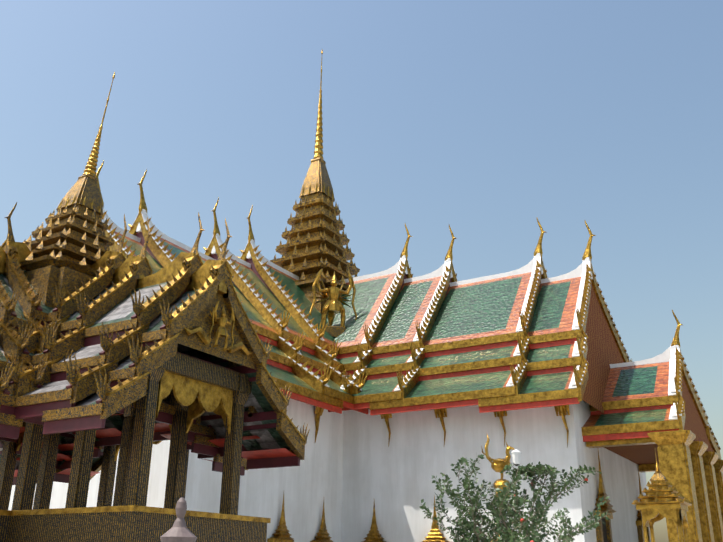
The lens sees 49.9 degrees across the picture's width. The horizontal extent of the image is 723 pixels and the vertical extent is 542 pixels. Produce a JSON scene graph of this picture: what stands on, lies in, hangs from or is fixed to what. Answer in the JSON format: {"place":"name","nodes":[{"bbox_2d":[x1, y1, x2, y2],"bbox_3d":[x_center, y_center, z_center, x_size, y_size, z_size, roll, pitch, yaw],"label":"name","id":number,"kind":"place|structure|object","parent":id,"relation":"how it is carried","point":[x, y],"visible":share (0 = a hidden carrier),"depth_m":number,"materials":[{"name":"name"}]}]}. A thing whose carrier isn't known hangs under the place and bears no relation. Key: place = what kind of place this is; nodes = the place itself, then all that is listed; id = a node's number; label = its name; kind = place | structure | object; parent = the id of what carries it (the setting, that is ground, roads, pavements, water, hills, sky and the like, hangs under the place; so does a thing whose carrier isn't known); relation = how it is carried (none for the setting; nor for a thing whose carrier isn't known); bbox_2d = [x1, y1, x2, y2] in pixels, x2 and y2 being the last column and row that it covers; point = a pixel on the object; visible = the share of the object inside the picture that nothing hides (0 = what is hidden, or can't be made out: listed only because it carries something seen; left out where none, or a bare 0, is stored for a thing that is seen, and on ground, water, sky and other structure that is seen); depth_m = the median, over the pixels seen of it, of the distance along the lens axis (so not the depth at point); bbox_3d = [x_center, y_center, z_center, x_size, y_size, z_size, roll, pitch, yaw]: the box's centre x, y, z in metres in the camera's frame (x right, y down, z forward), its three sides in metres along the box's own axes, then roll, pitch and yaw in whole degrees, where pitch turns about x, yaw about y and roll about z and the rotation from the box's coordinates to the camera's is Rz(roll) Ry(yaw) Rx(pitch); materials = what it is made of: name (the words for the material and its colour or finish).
{"place":"outdoors","nodes":[
{"label":"outdoors","id":0,"kind":"place"},
{"bbox_2d":[0,505,270,541],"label":"pavilion base","id":1,"kind":"object","parent":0,"point":[131,523],"visible":1,"depth_m":14.67,"materials":[{"name":"gold metal"}]},
{"bbox_2d":[0,345,251,514],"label":"columns","id":2,"kind":"structure","parent":1,"relation":"on","point":[190,388],"depth_m":16.93,"materials":[{"name":"gold metal"}]},
{"bbox_2d":[0,413,122,484],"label":"pavilion roof","id":3,"kind":"structure","parent":2,"relation":"on","point":[109,434],"depth_m":21.69,"materials":[{"name":"red metal"}]},
{"bbox_2d":[0,202,123,438],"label":"pavilion roof","id":4,"kind":"structure","parent":2,"relation":"on","point":[19,296],"depth_m":16.63,"materials":[{"name":"gold metal"}]},
{"bbox_2d":[0,252,247,482],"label":"pavilion roof","id":5,"kind":"structure","parent":2,"relation":"on","point":[200,435],"depth_m":19.31,"materials":[{"name":"metal"}]},
{"bbox_2d":[4,212,309,468],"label":"pavilion roof","id":6,"kind":"structure","parent":2,"relation":"on","point":[117,312],"depth_m":16.75,"materials":[{"name":"gold metal"}]},
{"bbox_2d":[20,72,115,307],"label":"spire","id":7,"kind":"structure","parent":6,"relation":"on","point":[68,245],"depth_m":19.64,"materials":[{"name":"gold metal"}]},
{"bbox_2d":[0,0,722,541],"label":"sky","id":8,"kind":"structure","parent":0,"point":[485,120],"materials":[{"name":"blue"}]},
{"bbox_2d":[420,453,610,541],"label":"tree","id":9,"kind":"object","parent":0,"point":[466,481],"depth_m":9.10,"materials":[{"name":"green plant"}]},
{"bbox_2d":[632,449,691,541],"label":"lamp spire pavilion","id":10,"kind":"structure","parent":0,"point":[661,499],"depth_m":16.18,"materials":[{"name":"gold metal"}]},
{"label":"ground","id":11,"kind":"structure","parent":0,"visible":0},
{"bbox_2d":[160,497,196,541],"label":"post finial","id":12,"kind":"object","parent":11,"relation":"on","point":[179,531],"visible":1,"depth_m":6.62,"materials":[{"name":"white stone"}]},
{"bbox_2d":[95,160,369,541],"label":"hall roof","id":13,"kind":"structure","parent":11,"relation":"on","point":[305,363],"depth_m":34.39,"materials":[{"name":"gold metal"}]},
{"bbox_2d":[309,269,356,336],"bbox_3d":[-1.459,1.748,39.775,2.062,3.678,2.054,-12,-24,29],"label":"garuda statue","id":14,"kind":"object","parent":13,"relation":"on","point":[332,306],"visible":0.92,"depth_m":39.63,"materials":[{"name":"gold metal"}]},
{"bbox_2d":[8,398,650,541],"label":"hall walls","id":15,"kind":"structure","parent":11,"relation":"on","point":[350,469],"depth_m":31.62,"materials":[{"name":"white paint"}]},
{"bbox_2d":[326,218,722,541],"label":"hall roof","id":16,"kind":"structure","parent":15,"relation":"on","point":[442,338],"depth_m":33.45,"materials":[{"name":"green tile"}]},
{"bbox_2d":[270,50,359,314],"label":"spire","id":17,"kind":"structure","parent":16,"relation":"on","point":[311,248],"depth_m":45.81,"materials":[{"name":"gold metal"}]},
{"bbox_2d":[481,434,520,521],"bbox_3d":[2.141,4.204,11.422,0.606,3.640,0.320,-12,-24,29],"label":"hamsa lamp","id":18,"kind":"object","parent":11,"relation":"on","point":[498,464],"visible":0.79,"depth_m":11.83,"materials":[{"name":"gold metal"}]}
]}

